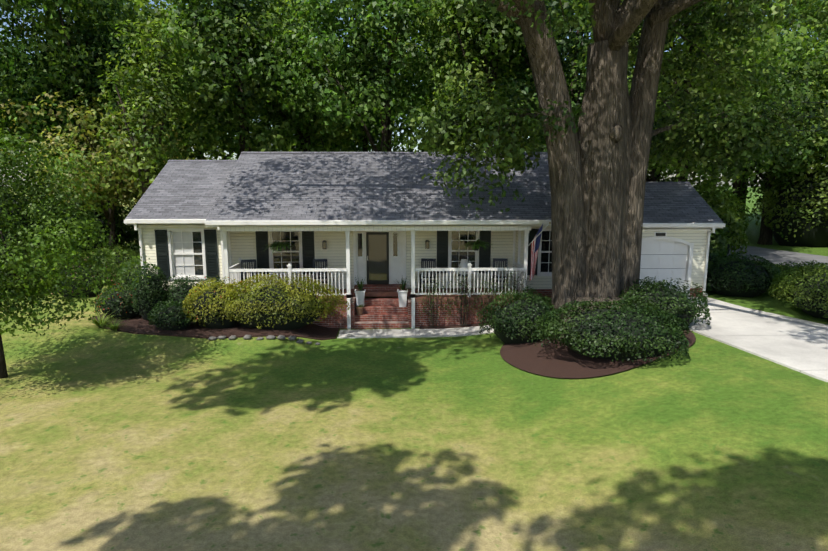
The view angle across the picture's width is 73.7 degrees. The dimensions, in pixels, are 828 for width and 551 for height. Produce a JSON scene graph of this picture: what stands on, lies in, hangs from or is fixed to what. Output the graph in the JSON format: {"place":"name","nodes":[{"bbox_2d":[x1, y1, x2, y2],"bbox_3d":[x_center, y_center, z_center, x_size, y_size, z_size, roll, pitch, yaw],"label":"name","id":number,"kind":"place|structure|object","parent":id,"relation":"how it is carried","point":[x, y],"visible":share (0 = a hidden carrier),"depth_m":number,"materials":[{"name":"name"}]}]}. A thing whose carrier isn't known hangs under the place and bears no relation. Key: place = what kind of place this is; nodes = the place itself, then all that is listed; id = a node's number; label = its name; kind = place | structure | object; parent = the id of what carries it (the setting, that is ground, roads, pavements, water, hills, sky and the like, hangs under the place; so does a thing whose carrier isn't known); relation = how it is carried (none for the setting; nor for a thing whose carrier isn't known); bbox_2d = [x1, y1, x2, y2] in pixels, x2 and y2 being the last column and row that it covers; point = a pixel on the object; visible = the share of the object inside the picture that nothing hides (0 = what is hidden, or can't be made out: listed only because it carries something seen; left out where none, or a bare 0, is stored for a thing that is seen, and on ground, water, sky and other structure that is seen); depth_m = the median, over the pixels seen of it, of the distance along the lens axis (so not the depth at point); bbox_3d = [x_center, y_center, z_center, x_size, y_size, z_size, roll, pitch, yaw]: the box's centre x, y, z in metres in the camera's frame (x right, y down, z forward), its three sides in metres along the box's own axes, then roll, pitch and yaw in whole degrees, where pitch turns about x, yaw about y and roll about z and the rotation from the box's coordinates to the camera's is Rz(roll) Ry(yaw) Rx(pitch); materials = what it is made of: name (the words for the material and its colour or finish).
{"place":"outdoors","nodes":[
{"label":"outdoors","id":0,"kind":"place"},
{"bbox_2d":[0,187,827,550],"bbox_3d":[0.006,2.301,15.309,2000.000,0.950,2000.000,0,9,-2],"label":"lawn","id":1,"kind":"structure","parent":0,"point":[116,441],"depth_m":10.72,"materials":[{"name":"green plant"}]},
{"bbox_2d":[0,25,45,200],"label":"tree","id":2,"kind":"object","parent":1,"relation":"on","point":[1,111],"visible":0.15,"depth_m":46.74,"materials":[{"name":"green plant"}]},
{"bbox_2d":[0,1,46,73],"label":"tree","id":3,"kind":"object","parent":1,"relation":"on","point":[1,32],"visible":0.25,"depth_m":36.47,"materials":[{"name":"green plant"}]},
{"bbox_2d":[0,42,47,198],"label":"tree","id":4,"kind":"object","parent":1,"relation":"on","point":[13,120],"depth_m":67.31,"materials":[{"name":"green plant"}]},
{"bbox_2d":[0,237,56,296],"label":"hedge","id":5,"kind":"object","parent":1,"relation":"on","point":[9,275],"visible":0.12,"depth_m":25.70,"materials":[{"name":"green plant"}]},
{"bbox_2d":[0,13,63,189],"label":"tree","id":6,"kind":"object","parent":1,"relation":"on","point":[22,121],"depth_m":47.59,"materials":[{"name":"green plant"}]},
{"bbox_2d":[0,161,75,254],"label":"understory","id":7,"kind":"object","parent":1,"relation":"on","point":[21,221],"visible":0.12,"depth_m":31.11,"materials":[{"name":"green plant"}]},
{"bbox_2d":[0,0,87,145],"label":"tree","id":8,"kind":"object","parent":1,"relation":"on","point":[5,4],"visible":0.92,"depth_m":29.67,"materials":[{"name":"green plant"}]},
{"bbox_2d":[0,0,109,171],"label":"tree","id":9,"kind":"object","parent":1,"relation":"on","point":[40,74],"depth_m":41.76,"materials":[{"name":"green plant"}]},
{"bbox_2d":[0,0,145,189],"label":"tree","id":10,"kind":"object","parent":1,"relation":"on","point":[50,85],"visible":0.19,"depth_m":35.26,"materials":[{"name":"green plant"}]},
{"bbox_2d":[0,123,159,378],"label":"tree","id":11,"kind":"object","parent":1,"relation":"on","point":[17,265],"visible":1,"depth_m":13.95,"materials":[{"name":"green plant"}]},
{"bbox_2d":[45,251,118,296],"bbox_3d":[-14.482,0.052,24.105,2.870,2.292,2.764,0,9,-2],"label":"hedge","id":12,"kind":"object","parent":1,"relation":"on","point":[89,293],"visible":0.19,"depth_m":23.70,"materials":[{"name":"green plant"}]},
{"bbox_2d":[27,173,139,264],"bbox_3d":[-20.870,-3.348,35.278,6.490,6.894,6.234,-3,10,-19],"label":"understory","id":13,"kind":"object","parent":1,"relation":"on","point":[121,227],"visible":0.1,"depth_m":33.72,"materials":[{"name":"green plant"}]},
{"bbox_2d":[0,0,177,165],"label":"tree","id":14,"kind":"object","parent":1,"relation":"on","point":[80,5],"visible":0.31,"depth_m":33.16,"materials":[{"name":"green plant"}]},
{"bbox_2d":[0,84,207,252],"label":"tree","id":15,"kind":"object","parent":1,"relation":"on","point":[113,188],"visible":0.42,"depth_m":28.37,"materials":[{"name":"green plant"}]},
{"bbox_2d":[69,244,139,283],"bbox_3d":[-16.107,-0.537,29.793,4.431,2.309,3.394,0,9,-2],"label":"round hedge","id":16,"kind":"object","parent":1,"relation":"on","point":[135,253],"visible":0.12,"depth_m":29.13,"materials":[{"name":"green plant"}]},
{"bbox_2d":[94,282,139,318],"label":"azalea","id":17,"kind":"object","parent":1,"relation":"on","point":[118,304],"visible":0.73,"depth_m":19.75,"materials":[{"name":"green plant"}]},
{"bbox_2d":[113,257,141,288],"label":"hedge","id":18,"kind":"object","parent":1,"relation":"on","point":[125,269],"visible":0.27,"depth_m":26.14,"materials":[{"name":"green plant"}]},
{"bbox_2d":[23,0,238,165],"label":"tree","id":19,"kind":"object","parent":1,"relation":"on","point":[77,72],"visible":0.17,"depth_m":33.56,"materials":[{"name":"green plant"}]},
{"bbox_2d":[96,15,193,195],"bbox_3d":[-13.542,-5.987,28.022,5.169,13.482,4.528,0,9,-2],"label":"vine tree","id":20,"kind":"object","parent":1,"relation":"on","point":[154,110],"visible":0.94,"depth_m":27.32,"materials":[{"name":"green plant"}]},
{"bbox_2d":[127,156,199,249],"bbox_3d":[-13.621,-3.241,32.892,6.870,7.716,6.552,0,9,-2],"label":"understory","id":21,"kind":"object","parent":1,"relation":"on","point":[136,231],"depth_m":32.43,"materials":[{"name":"green plant"}]},
{"bbox_2d":[110,0,278,159],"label":"tree","id":22,"kind":"object","parent":1,"relation":"on","point":[199,152],"visible":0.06,"depth_m":44.62,"materials":[{"name":"green plant"}]},
{"bbox_2d":[91,313,338,339],"bbox_3d":[-7.386,1.857,19.476,9.534,0.455,3.544,2,10,15],"label":"mulch bed","id":23,"kind":"object","parent":1,"relation":"on","point":[138,324],"visible":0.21,"depth_m":18.44,"materials":[{"name":"brown soil"}]},
{"bbox_2d":[77,310,121,328],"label":"daylily clump","id":24,"kind":"object","parent":23,"relation":"on","point":[98,323],"visible":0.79,"depth_m":18.83,"materials":[{"name":"green plant"}]},
{"bbox_2d":[102,319,125,330],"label":"daylily clump","id":25,"kind":"object","parent":23,"relation":"on","point":[113,327],"visible":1,"depth_m":18.40,"materials":[{"name":"green plant"}]},
{"bbox_2d":[132,263,168,320],"bbox_3d":[-9.454,0.687,19.859,1.287,2.391,1.304,0,9,-2],"label":"holly cone","id":26,"kind":"object","parent":23,"relation":"on","point":[148,297],"visible":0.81,"depth_m":19.50,"materials":[{"name":"green plant"}]},
{"bbox_2d":[147,299,199,330],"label":"shrub","id":27,"kind":"object","parent":23,"relation":"on","point":[171,317],"visible":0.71,"depth_m":18.25,"materials":[{"name":"green plant"}]},
{"bbox_2d":[162,273,202,305],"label":"hedge","id":28,"kind":"object","parent":23,"relation":"on","point":[181,281],"depth_m":19.79,"materials":[{"name":"green plant"}]},
{"bbox_2d":[182,276,249,328],"bbox_3d":[-6.654,0.997,18.868,2.585,1.999,2.063,0,9,-2],"label":"shrub","id":29,"kind":"object","parent":23,"relation":"on","point":[207,306],"visible":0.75,"depth_m":18.35,"materials":[{"name":"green plant"}]},
{"bbox_2d":[200,276,239,292],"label":"hedge","id":30,"kind":"object","parent":23,"relation":"on","point":[203,282],"depth_m":20.02,"materials":[{"name":"green plant"}]},
{"bbox_2d":[219,272,349,329],"bbox_3d":[-4.641,0.953,18.704,4.872,2.152,2.017,0,9,-2],"label":"shrub","id":31,"kind":"object","parent":23,"relation":"on","point":[279,304],"visible":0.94,"depth_m":18.25,"materials":[{"name":"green plant"}]},
{"bbox_2d":[135,0,312,159],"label":"tree","id":32,"kind":"object","parent":1,"relation":"on","point":[212,39],"visible":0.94,"depth_m":30.57,"materials":[{"name":"green plant"}]},
{"bbox_2d":[178,1,297,159],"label":"tree","id":33,"kind":"object","parent":1,"relation":"on","point":[223,153],"depth_m":58.12,"materials":[{"name":"green plant"}]},
{"bbox_2d":[208,335,319,344],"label":"bed edging stones","id":34,"kind":"object","parent":1,"relation":"on","point":[270,337],"visible":0.92,"depth_m":17.75,"materials":[{"name":"grey stone"}]},
{"bbox_2d":[224,0,342,149],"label":"tree","id":35,"kind":"object","parent":1,"relation":"on","point":[319,34],"visible":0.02,"depth_m":43.18,"materials":[{"name":"green plant"}]},
{"bbox_2d":[226,0,380,151],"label":"tree","id":36,"kind":"object","parent":1,"relation":"on","point":[304,133],"visible":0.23,"depth_m":35.02,"materials":[{"name":"green plant"}]},
{"bbox_2d":[299,63,377,151],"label":"tree","id":37,"kind":"object","parent":1,"relation":"on","point":[360,147],"depth_m":68.42,"materials":[{"name":"green plant"}]},
{"bbox_2d":[292,0,433,151],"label":"tree","id":38,"kind":"object","parent":1,"relation":"on","point":[407,108],"visible":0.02,"depth_m":44.69,"materials":[{"name":"green plant"}]},
{"bbox_2d":[259,0,483,151],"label":"tree","id":39,"kind":"object","parent":1,"relation":"on","point":[356,52],"visible":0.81,"depth_m":32.19,"materials":[{"name":"green plant"}]},
{"bbox_2d":[370,29,431,150],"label":"tree","id":40,"kind":"object","parent":1,"relation":"on","point":[408,117],"depth_m":66.13,"materials":[{"name":"green plant"}]},
{"bbox_2d":[337,325,493,337],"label":"front walk","id":41,"kind":"structure","parent":1,"relation":"on","point":[407,333],"depth_m":19.25,"materials":[{"name":"concrete"}]},
{"bbox_2d":[124,219,724,329],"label":"house","id":42,"kind":"structure","parent":1,"relation":"on","point":[379,257],"depth_m":21.07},
{"bbox_2d":[241,259,256,288],"bbox_3d":[-6.183,0.050,20.716,0.630,1.205,0.934,-3,10,-17],"label":"rocking chair","id":43,"kind":"object","parent":42,"relation":"on","point":[249,261],"visible":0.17,"depth_m":20.98,"materials":[{"name":"black paint"}]},
{"bbox_2d":[263,231,295,252],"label":"hanging fern","id":44,"kind":"object","parent":42,"relation":"hanging from","point":[279,245],"visible":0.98,"depth_m":19.91,"materials":[{"name":"green plant"}]},
{"bbox_2d":[312,259,327,288],"bbox_3d":[-3.536,0.028,20.851,0.630,1.205,0.934,-2,9,-10],"label":"rocking chair","id":45,"kind":"object","parent":42,"relation":"on","point":[318,261],"visible":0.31,"depth_m":21.12,"materials":[{"name":"black paint"}]},
{"bbox_2d":[322,240,326,248],"bbox_3d":[-3.434,-1.184,21.210,0.170,0.330,0.205,0,9,-2],"label":"porch lantern","id":46,"kind":"object","parent":42,"relation":"attached to","point":[324,243],"visible":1,"depth_m":21.13,"materials":[{"name":"black paint"}]},
{"bbox_2d":[355,304,363,314],"bbox_3d":[-1.982,1.231,20.279,0.433,0.427,0.379,4,10,25],"label":"terracotta pot","id":47,"kind":"object","parent":42,"relation":"on","point":[359,309],"visible":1,"depth_m":20.22,"materials":[{"name":"orange ceramic"}]},
{"bbox_2d":[354,277,365,306],"bbox_3d":[-1.989,0.586,20.469,0.667,1.178,0.633,0,9,-2],"label":"white planter","id":48,"kind":"object","parent":42,"relation":"on","point":[360,294],"visible":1,"depth_m":20.40,"materials":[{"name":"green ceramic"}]},
{"bbox_2d":[395,278,409,306],"bbox_3d":[-0.470,0.588,20.575,0.598,1.139,0.630,-5,10,-26],"label":"white planter","id":49,"kind":"object","parent":42,"relation":"on","point":[402,294],"visible":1,"depth_m":20.46,"materials":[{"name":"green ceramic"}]},
{"bbox_2d":[125,152,723,223],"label":"roof","id":50,"kind":"structure","parent":42,"relation":"on","point":[319,186],"depth_m":21.11,"materials":[{"name":"grey"}]},
{"bbox_2d":[419,258,435,291],"bbox_3d":[0.532,0.006,20.982,0.630,1.205,0.934,1,9,4],"label":"rocking chair","id":51,"kind":"object","parent":42,"relation":"on","point":[434,272],"visible":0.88,"depth_m":21.24,"materials":[{"name":"black paint"}]},
{"bbox_2d":[425,240,429,248],"bbox_3d":[0.514,-1.205,21.337,0.170,0.330,0.205,0,9,-2],"label":"porch lantern","id":52,"kind":"object","parent":42,"relation":"attached to","point":[427,244],"visible":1,"depth_m":21.26,"materials":[{"name":"black paint"}]},
{"bbox_2d":[458,259,467,291],"bbox_3d":[1.908,-0.009,21.126,0.480,1.222,0.480,0,9,-2],"label":"rocking chair","id":53,"kind":"object","parent":42,"relation":"on","point":[463,263],"visible":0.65,"depth_m":20.96,"materials":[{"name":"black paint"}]},
{"bbox_2d":[465,233,491,250],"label":"hanging fern","id":54,"kind":"object","parent":42,"relation":"hanging from","point":[476,244],"visible":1,"depth_m":20.12,"materials":[{"name":"green plant"}]},
{"bbox_2d":[492,258,507,291],"bbox_3d":[3.262,0.000,21.020,0.630,1.205,0.934,2,9,10],"label":"rocking chair","id":55,"kind":"object","parent":42,"relation":"on","point":[499,260],"visible":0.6,"depth_m":21.29,"materials":[{"name":"black paint"}]},
{"bbox_2d":[525,222,550,279],"bbox_3d":[4.347,-0.810,19.370,0.145,2.191,1.186,-6,11,-32],"label":"flag on pole","id":56,"kind":"object","parent":42,"relation":"attached to","point":[535,243],"visible":1,"depth_m":19.50,"materials":[{"name":"multicoloured fabric"}]},
{"bbox_2d":[418,280,451,327],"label":"shrub","id":57,"kind":"object","parent":1,"relation":"on","point":[431,322],"visible":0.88,"depth_m":19.80,"materials":[{"name":"green plant"}]},
{"bbox_2d":[363,0,535,151],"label":"tree","id":58,"kind":"object","parent":1,"relation":"on","point":[412,42],"visible":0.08,"depth_m":40.77,"materials":[{"name":"green plant"}]},
{"bbox_2d":[420,323,487,328],"bbox_3d":[3.908,1.431,20.618,7.450,0.874,1.500,0,9,-2],"label":"mulch bed","id":59,"kind":"object","parent":1,"relation":"on","point":[449,326],"visible":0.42,"depth_m":19.92,"materials":[{"name":"brown soil"}]},
{"bbox_2d":[445,273,478,326],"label":"shrub","id":60,"kind":"object","parent":1,"relation":"on","point":[465,319],"visible":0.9,"depth_m":19.80,"materials":[{"name":"green plant"}]},
{"bbox_2d":[405,0,566,151],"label":"tree","id":61,"kind":"object","parent":1,"relation":"on","point":[490,39],"visible":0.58,"depth_m":30.87,"materials":[{"name":"green plant"}]},
{"bbox_2d":[473,275,502,322],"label":"shrub","id":62,"kind":"object","parent":1,"relation":"on","point":[484,293],"visible":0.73,"depth_m":19.82,"materials":[{"name":"green plant"}]},
{"bbox_2d":[498,266,532,304],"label":"shrub","id":63,"kind":"object","parent":1,"relation":"on","point":[514,287],"visible":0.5,"depth_m":19.79,"materials":[{"name":"green plant"}]},
{"bbox_2d":[476,286,561,343],"bbox_3d":[3.323,1.347,17.567,2.646,1.955,2.288,0,9,-2],"label":"azalea","id":64,"kind":"object","parent":1,"relation":"on","point":[513,322],"visible":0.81,"depth_m":17.05,"materials":[{"name":"green plant"}]},
{"bbox_2d":[474,3,575,151],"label":"tree","id":65,"kind":"object","parent":1,"relation":"on","point":[530,74],"depth_m":46.66,"materials":[{"name":"green plant"}]},
{"bbox_2d":[528,135,546,151],"bbox_3d":[6.816,-4.849,35.572,8.391,8.429,7.230,0,9,-2],"label":"tree","id":66,"kind":"object","parent":1,"relation":"on","point":[545,150],"visible":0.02,"depth_m":33.58,"materials":[{"name":"green plant"}]},
{"bbox_2d":[532,293,551,308],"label":"azalea","id":67,"kind":"object","parent":1,"relation":"on","point":[548,298],"visible":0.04,"depth_m":18.60,"materials":[{"name":"green plant"}]},
{"bbox_2d":[464,0,643,151],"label":"tree","id":68,"kind":"object","parent":1,"relation":"on","point":[564,44],"visible":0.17,"depth_m":32.69,"materials":[{"name":"green plant"}]},
{"bbox_2d":[500,330,695,377],"bbox_3d":[5.422,1.992,16.520,5.660,0.794,5.375,0,9,-2],"label":"mulch bed","id":69,"kind":"object","parent":1,"relation":"on","point":[559,361],"visible":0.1,"depth_m":15.08,"materials":[{"name":"brown soil"}]},
{"bbox_2d":[531,295,689,361],"bbox_3d":[5.445,1.466,15.151,4.366,1.836,3.571,0,9,-2],"label":"azalea","id":70,"kind":"object","parent":1,"relation":"on","point":[599,330],"visible":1,"depth_m":14.39,"materials":[{"name":"green plant"}]},
{"bbox_2d":[646,171,672,181],"bbox_3d":[13.540,-4.282,35.607,7.435,6.971,6.185,0,9,-2],"label":"understory","id":71,"kind":"object","parent":1,"relation":"on","point":[648,176],"depth_m":34.10,"materials":[{"name":"green plant"}]},
{"bbox_2d":[618,276,711,327],"bbox_3d":[7.708,0.876,17.394,2.933,1.717,3.075,0,9,-2],"label":"azalea","id":72,"kind":"object","parent":1,"relation":"on","point":[679,304],"visible":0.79,"depth_m":16.56,"materials":[{"name":"green plant"}]},
{"bbox_2d":[563,25,800,181],"bbox_3d":[14.568,-9.204,33.787,14.550,16.293,11.476,5,11,27],"label":"tree","id":73,"kind":"object","parent":1,"relation":"on","point":[654,175],"visible":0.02,"depth_m":30.77,"materials":[{"name":"green plant"}]},
{"bbox_2d":[565,0,815,194],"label":"tree","id":74,"kind":"object","parent":1,"relation":"on","point":[766,29],"visible":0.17,"depth_m":26.28,"materials":[{"name":"green plant"}]},
{"bbox_2d":[656,170,743,220],"bbox_3d":[16.192,-3.707,34.329,6.766,6.240,5.786,0,9,-2],"label":"understory","id":75,"kind":"object","parent":1,"relation":"on","point":[661,178],"visible":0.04,"depth_m":32.86,"materials":[{"name":"green plant"}]},
{"bbox_2d":[665,176,749,257],"bbox_3d":[15.265,-2.699,29.974,5.754,5.396,5.388,-4,10,-22],"label":"understory","id":76,"kind":"object","parent":1,"relation":"on","point":[725,211],"visible":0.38,"depth_m":28.51,"materials":[{"name":"green plant"}]},
{"bbox_2d":[706,242,719,284],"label":"shrub","id":77,"kind":"object","parent":1,"relation":"on","point":[714,256],"visible":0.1,"depth_m":23.32,"materials":[{"name":"green plant"}]},
{"bbox_2d":[709,227,728,258],"bbox_3d":[12.953,-1.748,27.132,4.956,4.214,4.229,0,9,-2],"label":"understory","id":78,"kind":"object","parent":1,"relation":"on","point":[717,241],"depth_m":25.53,"materials":[{"name":"green plant"}]},
{"bbox_2d":[706,251,784,297],"bbox_3d":[12.913,-0.021,22.114,3.211,1.956,2.772,0,9,-2],"label":"shrub","id":79,"kind":"object","parent":1,"relation":"on","point":[734,277],"visible":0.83,"depth_m":21.37,"materials":[{"name":"green plant"}]},
{"bbox_2d":[676,0,827,219],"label":"tree","id":80,"kind":"object","parent":1,"relation":"on","point":[805,5],"visible":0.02,"depth_m":43.23,"materials":[{"name":"green plant"}]},
{"bbox_2d":[689,43,827,214],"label":"tree","id":81,"kind":"object","parent":1,"relation":"on","point":[736,184],"depth_m":45.19,"materials":[{"name":"green plant"}]},
{"bbox_2d":[700,18,827,244],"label":"tree","id":82,"kind":"object","parent":1,"relation":"on","point":[807,83],"visible":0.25,"depth_m":35.36,"materials":[{"name":"green plant"}]},
{"bbox_2d":[722,100,827,131],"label":"utility lines","id":83,"kind":"object","parent":1,"relation":"on","point":[804,116],"visible":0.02,"depth_m":28.89,"materials":[{"name":"black metal"}]},
{"bbox_2d":[750,146,827,246],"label":"understory","id":84,"kind":"object","parent":1,"relation":"on","point":[797,212],"visible":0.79,"depth_m":37.91,"materials":[{"name":"green plant"}]},
{"bbox_2d":[753,5,826,189],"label":"tree","id":85,"kind":"object","parent":1,"relation":"on","point":[761,166],"depth_m":45.96,"materials":[{"name":"green plant"}]},
{"bbox_2d":[760,27,827,181],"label":"tree","id":86,"kind":"object","parent":1,"relation":"on","point":[820,137],"visible":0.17,"depth_m":36.45,"materials":[{"name":"green plant"}]},
{"bbox_2d":[767,260,827,296],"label":"shrub","id":87,"kind":"object","parent":1,"relation":"on","point":[782,267],"visible":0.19,"depth_m":21.62,"materials":[{"name":"green plant"}]},
{"bbox_2d":[768,263,827,319],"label":"drive hedge","id":88,"kind":"object","parent":1,"relation":"on","point":[808,291],"visible":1,"depth_m":18.20,"materials":[{"name":"green plant"}]},
{"bbox_2d":[775,0,826,155],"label":"tree","id":89,"kind":"object","parent":1,"relation":"on","point":[803,20],"depth_m":69.02,"materials":[{"name":"green plant"}]},
{"bbox_2d":[782,0,827,158],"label":"tree","id":90,"kind":"object","parent":1,"relation":"on","point":[818,26],"visible":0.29,"depth_m":40.44,"materials":[{"name":"green plant"}]},
{"bbox_2d":[803,50,827,108],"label":"tree","id":91,"kind":"object","parent":1,"relation":"on","point":[824,80],"visible":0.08,"depth_m":36.62,"materials":[{"name":"green plant"}]},
{"bbox_2d":[0,0,827,187],"label":"sky","id":92,"kind":"structure","parent":0,"point":[152,2],"materials":[{"name":"white"}]},
{"bbox_2d":[688,297,827,381],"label":"driveway","id":93,"kind":"structure","parent":0,"point":[799,345],"depth_m":15.87,"materials":[{"name":"concrete"}]},
{"bbox_2d":[727,245,827,266],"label":"side street","id":94,"kind":"structure","parent":0,"point":[775,256],"depth_m":33.63,"materials":[{"name":"grey asphalt"}]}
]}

